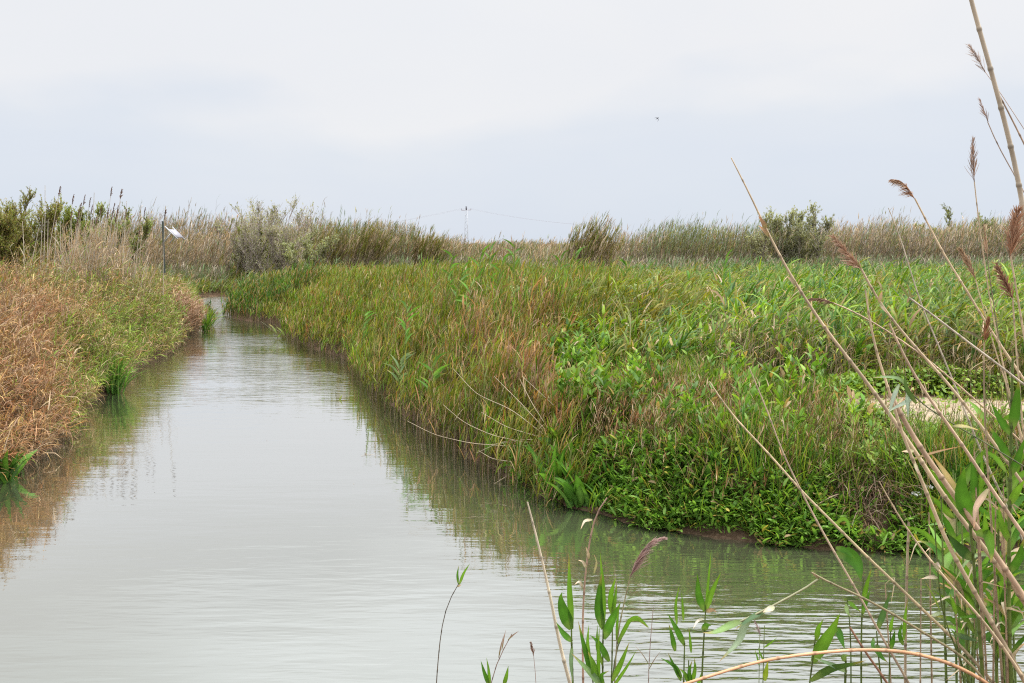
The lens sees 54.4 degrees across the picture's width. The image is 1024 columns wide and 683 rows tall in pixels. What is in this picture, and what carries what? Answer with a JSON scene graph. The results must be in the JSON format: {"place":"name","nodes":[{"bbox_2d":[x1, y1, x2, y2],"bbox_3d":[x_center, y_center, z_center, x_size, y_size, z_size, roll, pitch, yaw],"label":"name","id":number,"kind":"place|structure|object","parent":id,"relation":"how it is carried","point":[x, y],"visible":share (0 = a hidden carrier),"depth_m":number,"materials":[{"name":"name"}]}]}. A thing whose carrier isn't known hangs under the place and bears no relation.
{"place":"outdoors","nodes":[
{"label":"outdoors","id":0,"kind":"place"},
{"bbox_2d":[198,308,222,331],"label":"sedge tuft","id":1,"kind":"object","parent":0,"point":[206,326],"visible":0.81,"depth_m":29.27,"materials":[{"name":"green plant"}]},
{"bbox_2d":[0,296,1023,682],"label":"water","id":2,"kind":"structure","parent":0,"point":[226,500],"depth_m":8.10,"materials":[{"name":"grey liquid"}]},
{"bbox_2d":[871,593,889,682],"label":"young reed","id":3,"kind":"object","parent":2,"relation":"on","point":[881,617],"visible":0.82,"depth_m":4.63,"materials":[{"name":"plant"}]},
{"bbox_2d":[949,593,977,682],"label":"young reed","id":4,"kind":"object","parent":2,"relation":"on","point":[961,635],"visible":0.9,"depth_m":4.53,"materials":[{"name":"plant"}]},
{"bbox_2d":[992,501,995,682],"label":"dead reed","id":5,"kind":"object","parent":2,"relation":"in","point":[993,660],"visible":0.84,"depth_m":4.59,"materials":[{"name":"plant"}]},
{"bbox_2d":[967,597,1023,667],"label":"young reed","id":6,"kind":"object","parent":2,"relation":"on","point":[1018,645],"visible":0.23,"depth_m":4.66,"materials":[{"name":"plant"}]},
{"bbox_2d":[0,0,1023,243],"label":"sky","id":7,"kind":"structure","parent":0,"point":[541,111],"materials":[{"name":"white"}]},
{"bbox_2d":[1,244,1023,552],"bbox_3d":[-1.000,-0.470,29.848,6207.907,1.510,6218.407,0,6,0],"label":"ground","id":8,"kind":"structure","parent":0,"point":[737,534],"depth_m":9.07,"materials":[{"name":"soil"}]},
{"bbox_2d":[0,449,36,483],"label":"dock plant","id":9,"kind":"object","parent":8,"relation":"on","point":[14,464],"visible":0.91,"depth_m":10.87,"materials":[{"name":"green plant"}]},
{"bbox_2d":[0,185,66,274],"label":"tamarisk tree","id":10,"kind":"object","parent":8,"relation":"on","point":[8,232],"visible":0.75,"depth_m":32.75,"materials":[{"name":"green plant"}]},
{"bbox_2d":[11,214,59,271],"bbox_3d":[-17.041,-2.938,33.873,3.231,3.046,2.469,-2,6,-22],"label":"tamarisk tree","id":11,"kind":"object","parent":8,"relation":"on","point":[53,236],"visible":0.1,"depth_m":33.94,"materials":[{"name":"green plant"}]},
{"bbox_2d":[14,205,89,270],"bbox_3d":[-17.391,-3.484,37.899,3.251,3.465,1.998,2,6,22],"label":"tamarisk tree","id":12,"kind":"object","parent":8,"relation":"on","point":[66,216],"visible":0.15,"depth_m":37.56,"materials":[{"name":"plant"}]},
{"bbox_2d":[10,217,171,320],"bbox_3d":[-10.913,-1.853,25.898,3.970,2.877,6.652,-3,6,-25],"label":"dead cane foliage","id":13,"kind":"object","parent":8,"relation":"on","point":[89,259],"visible":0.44,"depth_m":24.37,"materials":[{"name":"beige plant"}]},
{"bbox_2d":[0,251,204,477],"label":"dry grass","id":14,"kind":"structure","parent":8,"relation":"on","point":[21,372],"depth_m":13.75,"materials":[{"name":"brown plant"}]},
{"bbox_2d":[53,201,153,266],"bbox_3d":[-16.255,-3.764,39.729,4.003,3.830,2.541,2,6,17],"label":"tamarisk tree","id":15,"kind":"object","parent":8,"relation":"on","point":[147,226],"visible":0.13,"depth_m":39.76,"materials":[{"name":"green plant"}]},
{"bbox_2d":[89,351,147,394],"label":"sedge tuft","id":16,"kind":"object","parent":8,"relation":"on","point":[114,388],"visible":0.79,"depth_m":17.18,"materials":[{"name":"green plant"}]},
{"bbox_2d":[0,238,242,479],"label":"olive grass","id":17,"kind":"structure","parent":8,"relation":"on","point":[148,320],"depth_m":20.44,"materials":[{"name":"green plant"}]},
{"bbox_2d":[162,221,184,276],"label":"solar panel post","id":18,"kind":"object","parent":8,"relation":"on","point":[175,233],"visible":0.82,"depth_m":43.74,"materials":[{"name":"white metal"}]},
{"bbox_2d":[154,281,217,334],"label":"dry grass clump","id":19,"kind":"object","parent":8,"relation":"on","point":[193,315],"visible":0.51,"depth_m":28.45,"materials":[{"name":"beige plant"}]},
{"bbox_2d":[213,205,268,276],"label":"tamarisk shrub","id":20,"kind":"object","parent":8,"relation":"on","point":[240,257],"visible":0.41,"depth_m":54.21,"materials":[{"name":"plant"}]},
{"bbox_2d":[229,195,317,278],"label":"tamarisk shrub","id":21,"kind":"object","parent":8,"relation":"on","point":[276,252],"visible":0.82,"depth_m":51.59,"materials":[{"name":"green plant"}]},
{"bbox_2d":[276,226,339,269],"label":"tamarisk shrub","id":22,"kind":"object","parent":8,"relation":"on","point":[307,246],"visible":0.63,"depth_m":49.58,"materials":[{"name":"green plant"}]},
{"bbox_2d":[312,218,352,267],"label":"giant reed clump","id":23,"kind":"object","parent":8,"relation":"on","point":[342,249],"visible":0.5,"depth_m":53.59,"materials":[{"name":"green plant"}]},
{"bbox_2d":[345,217,395,268],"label":"giant reed clump","id":24,"kind":"object","parent":8,"relation":"on","point":[361,247],"visible":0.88,"depth_m":52.45,"materials":[{"name":"green plant"}]},
{"bbox_2d":[384,351,413,412],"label":"green reed","id":25,"kind":"object","parent":8,"relation":"on","point":[399,368],"visible":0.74,"depth_m":14.61,"materials":[{"name":"plant"}]},
{"bbox_2d":[396,299,422,372],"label":"green reed","id":26,"kind":"object","parent":8,"relation":"on","point":[403,324],"visible":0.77,"depth_m":15.55,"materials":[{"name":"plant"}]},
{"bbox_2d":[404,224,450,265],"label":"giant reed clump","id":27,"kind":"object","parent":8,"relation":"on","point":[424,248],"visible":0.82,"depth_m":56.44,"materials":[{"name":"green plant"}]},
{"bbox_2d":[415,352,448,438],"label":"green reed","id":28,"kind":"object","parent":8,"relation":"on","point":[436,375],"visible":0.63,"depth_m":13.11,"materials":[{"name":"plant"}]},
{"bbox_2d":[204,250,688,507],"bbox_3d":[-1.036,-1.063,24.805,11.737,2.643,30.065,-2,6,-20],"label":"bank reed foliage","id":29,"kind":"object","parent":8,"relation":"on","point":[323,303],"visible":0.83,"depth_m":15.20,"materials":[{"name":"green plant"}]},
{"bbox_2d":[33,196,1023,292],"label":"distant reed foliage","id":30,"kind":"object","parent":8,"relation":"on","point":[194,245],"visible":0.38,"depth_m":57.79,"materials":[{"name":"green plant"}]},
{"bbox_2d":[527,502,571,682],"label":"dead cane","id":31,"kind":"object","parent":8,"relation":"on","point":[555,625],"visible":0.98,"depth_m":4.64,"materials":[{"name":"beige plant"}]},
{"bbox_2d":[538,412,583,446],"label":"dock plant","id":32,"kind":"object","parent":8,"relation":"on","point":[555,434],"visible":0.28,"depth_m":10.48,"materials":[{"name":"green plant"}]},
{"bbox_2d":[524,442,599,498],"bbox_3d":[0.390,1.298,10.053,0.690,0.610,0.922,4,7,35],"label":"dock plant","id":33,"kind":"object","parent":8,"relation":"on","point":[556,469],"visible":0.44,"depth_m":10.02,"materials":[{"name":"green plant"}]},
{"bbox_2d":[556,558,573,682],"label":"young reed","id":34,"kind":"object","parent":8,"relation":"on","point":[566,614],"visible":0.99,"depth_m":4.52,"materials":[{"name":"plant"}]},
{"bbox_2d":[544,455,612,508],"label":"dock plant","id":35,"kind":"object","parent":8,"relation":"on","point":[576,491],"visible":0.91,"depth_m":9.72,"materials":[{"name":"green plant"}]},
{"bbox_2d":[575,497,607,682],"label":"dead reed","id":36,"kind":"object","parent":8,"relation":"on","point":[585,565],"visible":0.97,"depth_m":4.72,"materials":[{"name":"plant"}]},
{"bbox_2d":[563,210,627,269],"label":"giant reed clump","id":37,"kind":"object","parent":8,"relation":"on","point":[599,237],"visible":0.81,"depth_m":44.46,"materials":[{"name":"green plant"}]},
{"bbox_2d":[571,622,634,682],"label":"young reed","id":38,"kind":"object","parent":8,"relation":"on","point":[591,667],"visible":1,"depth_m":4.32,"materials":[{"name":"plant"}]},
{"bbox_2d":[590,554,620,677],"bbox_3d":[0.418,1.573,4.540,0.137,1.286,0.088,0,6,0],"label":"young reed","id":39,"kind":"object","parent":8,"relation":"on","point":[600,613],"visible":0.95,"depth_m":4.52,"materials":[{"name":"plant"}]},
{"bbox_2d":[584,479,628,510],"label":"sedge tuft","id":40,"kind":"object","parent":8,"relation":"on","point":[597,502],"visible":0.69,"depth_m":9.59,"materials":[{"name":"green plant"}]},
{"bbox_2d":[608,578,616,682],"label":"young reed","id":41,"kind":"object","parent":8,"relation":"on","point":[612,598],"visible":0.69,"depth_m":4.82,"materials":[{"name":"plant"}]},
{"bbox_2d":[614,536,667,682],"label":"plumed reed","id":42,"kind":"object","parent":8,"relation":"on","point":[643,554],"visible":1,"depth_m":4.41,"materials":[{"name":"plant"}]},
{"bbox_2d":[668,588,691,682],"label":"young reed","id":43,"kind":"object","parent":8,"relation":"on","point":[679,635],"visible":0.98,"depth_m":4.63,"materials":[{"name":"plant"}]},
{"bbox_2d":[661,654,700,682],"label":"young reed","id":44,"kind":"object","parent":8,"relation":"on","point":[688,676],"visible":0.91,"depth_m":4.54,"materials":[{"name":"plant"}]},
{"bbox_2d":[514,305,889,464],"bbox_3d":[2.741,0.311,11.978,5.529,1.196,5.857,0,6,0],"label":"weed foliage","id":45,"kind":"object","parent":8,"relation":"on","point":[600,377],"visible":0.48,"depth_m":10.57,"materials":[{"name":"green plant"}]},
{"bbox_2d":[694,555,720,682],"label":"young reed","id":46,"kind":"object","parent":8,"relation":"on","point":[704,605],"visible":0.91,"depth_m":4.41,"materials":[{"name":"plant"}]},
{"bbox_2d":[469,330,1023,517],"bbox_3d":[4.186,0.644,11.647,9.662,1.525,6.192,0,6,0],"label":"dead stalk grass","id":47,"kind":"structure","parent":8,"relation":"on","point":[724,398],"depth_m":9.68,"materials":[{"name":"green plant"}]},
{"bbox_2d":[479,337,1023,547],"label":"bank grass","id":48,"kind":"structure","parent":8,"relation":"on","point":[929,444],"depth_m":9.07,"materials":[{"name":"green plant"}]},
{"bbox_2d":[487,255,1023,398],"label":"field reed foliage","id":49,"kind":"object","parent":8,"relation":"on","point":[741,298],"visible":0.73,"depth_m":13.47,"materials":[{"name":"green plant"}]},
{"bbox_2d":[745,223,771,266],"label":"tamarisk shrub","id":50,"kind":"object","parent":8,"relation":"on","point":[755,250],"visible":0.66,"depth_m":52.62,"materials":[{"name":"green plant"}]},
{"bbox_2d":[499,428,1023,555],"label":"waterside herb leaves","id":51,"kind":"object","parent":8,"relation":"on","point":[806,530],"visible":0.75,"depth_m":8.88,"materials":[{"name":"green plant"}]},
{"bbox_2d":[540,345,1023,504],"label":"ground cover leaves","id":52,"kind":"object","parent":8,"relation":"on","point":[857,382],"visible":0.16,"depth_m":10.97,"materials":[{"name":"green plant"}]},
{"bbox_2d":[762,200,835,266],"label":"willow shrub","id":53,"kind":"object","parent":8,"relation":"on","point":[797,239],"visible":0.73,"depth_m":54.25,"materials":[{"name":"green plant"}]},
{"bbox_2d":[809,613,844,682],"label":"young reed","id":54,"kind":"object","parent":8,"relation":"on","point":[823,642],"visible":0.95,"depth_m":4.52,"materials":[{"name":"plant"}]},
{"bbox_2d":[748,366,909,682],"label":"dead cane","id":55,"kind":"object","parent":8,"relation":"on","point":[870,615],"visible":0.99,"depth_m":4.51,"materials":[{"name":"beige plant"}]},
{"bbox_2d":[684,648,988,682],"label":"dead cane","id":56,"kind":"object","parent":8,"relation":"on","point":[951,664],"visible":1,"depth_m":4.23,"materials":[{"name":"beige plant"}]},
{"bbox_2d":[810,654,863,682],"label":"young reed","id":57,"kind":"object","parent":8,"relation":"on","point":[827,670],"visible":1,"depth_m":4.44,"materials":[{"name":"plant"}]},
{"bbox_2d":[704,572,983,678],"bbox_3d":[1.593,1.481,4.372,1.564,1.015,0.120,0,6,-5],"label":"dead cane","id":58,"kind":"object","parent":8,"relation":"on","point":[744,623],"visible":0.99,"depth_m":4.33,"materials":[{"name":"beige plant"}]},
{"bbox_2d":[843,597,860,682],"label":"young reed","id":59,"kind":"object","parent":8,"relation":"on","point":[851,604],"visible":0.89,"depth_m":4.74,"materials":[{"name":"plant"}]},
{"bbox_2d":[709,381,995,682],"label":"dead cane","id":60,"kind":"object","parent":8,"relation":"on","point":[921,608],"visible":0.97,"depth_m":4.67,"materials":[{"name":"beige plant"}]},
{"bbox_2d":[836,546,870,682],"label":"young reed","id":61,"kind":"object","parent":8,"relation":"on","point":[851,557],"visible":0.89,"depth_m":4.60,"materials":[{"name":"plant"}]},
{"bbox_2d":[731,157,1023,605],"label":"dead cane","id":62,"kind":"object","parent":8,"relation":"on","point":[910,444],"visible":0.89,"depth_m":4.49,"materials":[{"name":"beige plant"}]},
{"bbox_2d":[817,445,943,548],"bbox_3d":[3.180,1.317,8.925,1.222,0.877,1.271,0,6,0],"label":"leafy plant","id":63,"kind":"object","parent":8,"relation":"on","point":[878,490],"visible":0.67,"depth_m":8.69,"materials":[{"name":"green plant"}]},
{"bbox_2d":[888,600,907,682],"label":"young reed","id":64,"kind":"object","parent":8,"relation":"on","point":[902,631],"visible":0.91,"depth_m":4.74,"materials":[{"name":"plant"}]},
{"bbox_2d":[904,522,909,682],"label":"dead cane","id":65,"kind":"object","parent":8,"relation":"on","point":[906,599],"visible":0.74,"depth_m":4.84,"materials":[{"name":"plant"}]},
{"bbox_2d":[805,298,1020,441],"bbox_3d":[2.532,0.739,4.679,2.277,1.866,0.045,1,6,12],"label":"dead cane","id":66,"kind":"object","parent":8,"relation":"on","point":[825,302],"visible":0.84,"depth_m":4.76,"materials":[{"name":"plant"}]},
{"bbox_2d":[909,512,932,682],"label":"dead reed","id":67,"kind":"object","parent":8,"relation":"on","point":[929,549],"visible":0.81,"depth_m":5.08,"materials":[{"name":"plant"}]},
{"bbox_2d":[828,233,1023,486],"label":"dead cane","id":68,"kind":"object","parent":8,"relation":"on","point":[852,261],"visible":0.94,"depth_m":4.59,"materials":[{"name":"beige plant"}]},
{"bbox_2d":[899,495,977,682],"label":"young reed","id":69,"kind":"object","parent":8,"relation":"on","point":[945,557],"visible":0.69,"depth_m":4.83,"materials":[{"name":"plant"}]},
{"bbox_2d":[865,289,1023,682],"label":"dead cane","id":70,"kind":"object","parent":8,"relation":"on","point":[991,622],"visible":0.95,"depth_m":4.35,"materials":[{"name":"beige plant"}]},
{"bbox_2d":[922,489,969,682],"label":"young reed","id":71,"kind":"object","parent":8,"relation":"on","point":[937,613],"visible":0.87,"depth_m":4.52,"materials":[{"name":"plant"}]},
{"bbox_2d":[927,473,969,682],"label":"young reed","id":72,"kind":"object","parent":8,"relation":"on","point":[953,527],"visible":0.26,"depth_m":5.30,"materials":[{"name":"plant"}]},
{"bbox_2d":[874,369,1023,466],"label":"young reed","id":73,"kind":"object","parent":8,"relation":"on","point":[909,397],"visible":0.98,"depth_m":4.12,"materials":[{"name":"plant"}]},
{"bbox_2d":[879,481,1023,681],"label":"dead cane","id":74,"kind":"object","parent":8,"relation":"on","point":[936,565],"visible":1,"depth_m":4.28,"materials":[{"name":"beige plant"}]},
{"bbox_2d":[888,208,1022,540],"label":"dead cane","id":75,"kind":"object","parent":8,"relation":"on","point":[992,476],"visible":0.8,"depth_m":4.89,"materials":[{"name":"beige plant"}]},
{"bbox_2d":[888,393,1023,601],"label":"dead cane","id":76,"kind":"object","parent":8,"relation":"on","point":[996,556],"visible":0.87,"depth_m":4.38,"materials":[{"name":"beige plant"}]},
{"bbox_2d":[888,179,1023,380],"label":"dead cane","id":77,"kind":"object","parent":8,"relation":"on","point":[902,184],"visible":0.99,"depth_m":4.65,"materials":[{"name":"beige plant"}]},
{"bbox_2d":[889,323,1023,538],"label":"dead cane","id":78,"kind":"object","parent":8,"relation":"on","point":[1001,503],"visible":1,"depth_m":4.11,"materials":[{"name":"beige plant"}]},
{"bbox_2d":[932,470,987,682],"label":"young reed","id":79,"kind":"object","parent":8,"relation":"on","point":[946,511],"visible":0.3,"depth_m":5.29,"materials":[{"name":"plant"}]},
{"bbox_2d":[935,542,986,679],"bbox_3d":[2.397,1.722,5.252,0.415,1.254,0.324,2,6,21],"label":"young reed","id":80,"kind":"object","parent":8,"relation":"on","point":[953,621],"visible":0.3,"depth_m":5.31,"materials":[{"name":"plant"}]},
{"bbox_2d":[898,282,1023,385],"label":"dead cane","id":81,"kind":"object","parent":8,"relation":"on","point":[967,341],"visible":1,"depth_m":4.37,"materials":[{"name":"beige plant"}]},
{"bbox_2d":[927,443,995,682],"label":"young reed","id":82,"kind":"object","parent":8,"relation":"on","point":[948,478],"visible":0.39,"depth_m":4.68,"materials":[{"name":"plant"}]},
{"bbox_2d":[938,451,991,482],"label":"dock plant","id":83,"kind":"object","parent":8,"relation":"on","point":[958,471],"visible":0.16,"depth_m":8.66,"materials":[{"name":"green plant"}]},
{"bbox_2d":[939,202,995,255],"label":"willow shrub","id":84,"kind":"object","parent":8,"relation":"on","point":[948,214],"visible":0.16,"depth_m":65.60,"materials":[{"name":"green plant"}]},
{"bbox_2d":[933,562,1007,682],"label":"young reed","id":85,"kind":"object","parent":8,"relation":"on","point":[968,595],"visible":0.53,"depth_m":4.71,"materials":[{"name":"plant"}]},
{"bbox_2d":[948,448,994,682],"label":"young reed","id":86,"kind":"object","parent":8,"relation":"on","point":[963,499],"visible":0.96,"depth_m":4.37,"materials":[{"name":"plant"}]},
{"bbox_2d":[944,541,1006,682],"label":"young reed","id":87,"kind":"object","parent":8,"relation":"on","point":[985,572],"visible":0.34,"depth_m":4.87,"materials":[{"name":"plant"}]},
{"bbox_2d":[974,451,984,678],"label":"dead reed","id":88,"kind":"object","parent":8,"relation":"on","point":[981,623],"visible":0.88,"depth_m":4.45,"materials":[{"name":"plant"}]},
{"bbox_2d":[961,316,1003,682],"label":"dead cane","id":89,"kind":"object","parent":8,"relation":"on","point":[985,330],"visible":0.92,"depth_m":4.51,"materials":[{"name":"beige plant"}]},
{"bbox_2d":[955,498,1016,673],"bbox_3d":[2.220,1.451,4.731,0.313,1.529,0.092,0,6,0],"label":"young reed","id":90,"kind":"object","parent":8,"relation":"on","point":[989,596],"visible":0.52,"depth_m":4.70,"materials":[{"name":"plant"}]},
{"bbox_2d":[965,498,1007,681],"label":"dead reed","id":91,"kind":"object","parent":8,"relation":"on","point":[983,616],"visible":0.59,"depth_m":4.53,"materials":[{"name":"plant"}]},
{"bbox_2d":[956,589,1023,682],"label":"young reed","id":92,"kind":"object","parent":8,"relation":"on","point":[1014,614],"visible":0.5,"depth_m":4.71,"materials":[{"name":"plant"}]},
{"bbox_2d":[957,246,1022,440],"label":"dead cane","id":93,"kind":"object","parent":8,"relation":"on","point":[967,261],"visible":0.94,"depth_m":4.68,"materials":[{"name":"plant"}]},
{"bbox_2d":[959,571,1023,682],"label":"young reed","id":94,"kind":"object","parent":8,"relation":"on","point":[1000,583],"visible":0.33,"depth_m":4.72,"materials":[{"name":"plant"}]},
{"bbox_2d":[965,137,1023,452],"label":"dead cane","id":95,"kind":"object","parent":8,"relation":"on","point":[972,161],"visible":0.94,"depth_m":4.58,"materials":[{"name":"beige plant"}]},
{"bbox_2d":[968,400,1023,442],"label":"dock plant","id":96,"kind":"object","parent":8,"relation":"on","point":[977,409],"visible":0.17,"depth_m":9.74,"materials":[{"name":"green plant"}]},
{"bbox_2d":[969,0,1023,224],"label":"dead cane","id":97,"kind":"object","parent":8,"relation":"on","point":[990,68],"visible":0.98,"depth_m":4.18,"materials":[{"name":"beige plant"}]},
{"bbox_2d":[978,449,1023,682],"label":"young reed","id":98,"kind":"object","parent":8,"relation":"on","point":[997,459],"visible":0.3,"depth_m":5.43,"materials":[{"name":"plant"}]},
{"bbox_2d":[981,453,1023,611],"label":"young reed","id":99,"kind":"object","parent":8,"relation":"on","point":[1018,502],"visible":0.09,"depth_m":4.86,"materials":[{"name":"plant"}]},
{"bbox_2d":[982,225,1023,479],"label":"dead cane","id":100,"kind":"object","parent":8,"relation":"on","point":[985,244],"visible":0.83,"depth_m":4.88,"materials":[{"name":"plant"}]},
{"bbox_2d":[983,547,1023,682],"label":"young reed","id":101,"kind":"object","parent":8,"relation":"on","point":[1019,618],"visible":0.24,"depth_m":4.77,"materials":[{"name":"plant"}]},
{"bbox_2d":[988,358,1023,682],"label":"young reed","id":102,"kind":"object","parent":8,"relation":"on","point":[1014,417],"visible":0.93,"depth_m":4.46,"materials":[{"name":"plant"}]},
{"bbox_2d":[990,513,1022,682],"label":"dead reed","id":103,"kind":"object","parent":8,"relation":"on","point":[1004,607],"visible":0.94,"depth_m":4.53,"materials":[{"name":"plant"}]},
{"bbox_2d":[992,262,1023,439],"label":"dead cane","id":104,"kind":"object","parent":8,"relation":"on","point":[1004,283],"visible":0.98,"depth_m":4.50,"materials":[{"name":"brown plant"}]},
{"bbox_2d":[1000,202,1023,339],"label":"dead cane","id":105,"kind":"object","parent":8,"relation":"on","point":[1016,218],"visible":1,"depth_m":4.27,"materials":[{"name":"brown plant"}]},
{"bbox_2d":[142,252,1023,308],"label":"meadow grass","id":106,"kind":"structure","parent":0,"point":[207,287],"depth_m":48.62,"materials":[{"name":"green plant"}]},
{"bbox_2d":[836,397,1023,423],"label":"path","id":107,"kind":"structure","parent":0,"point":[957,404],"depth_m":10.81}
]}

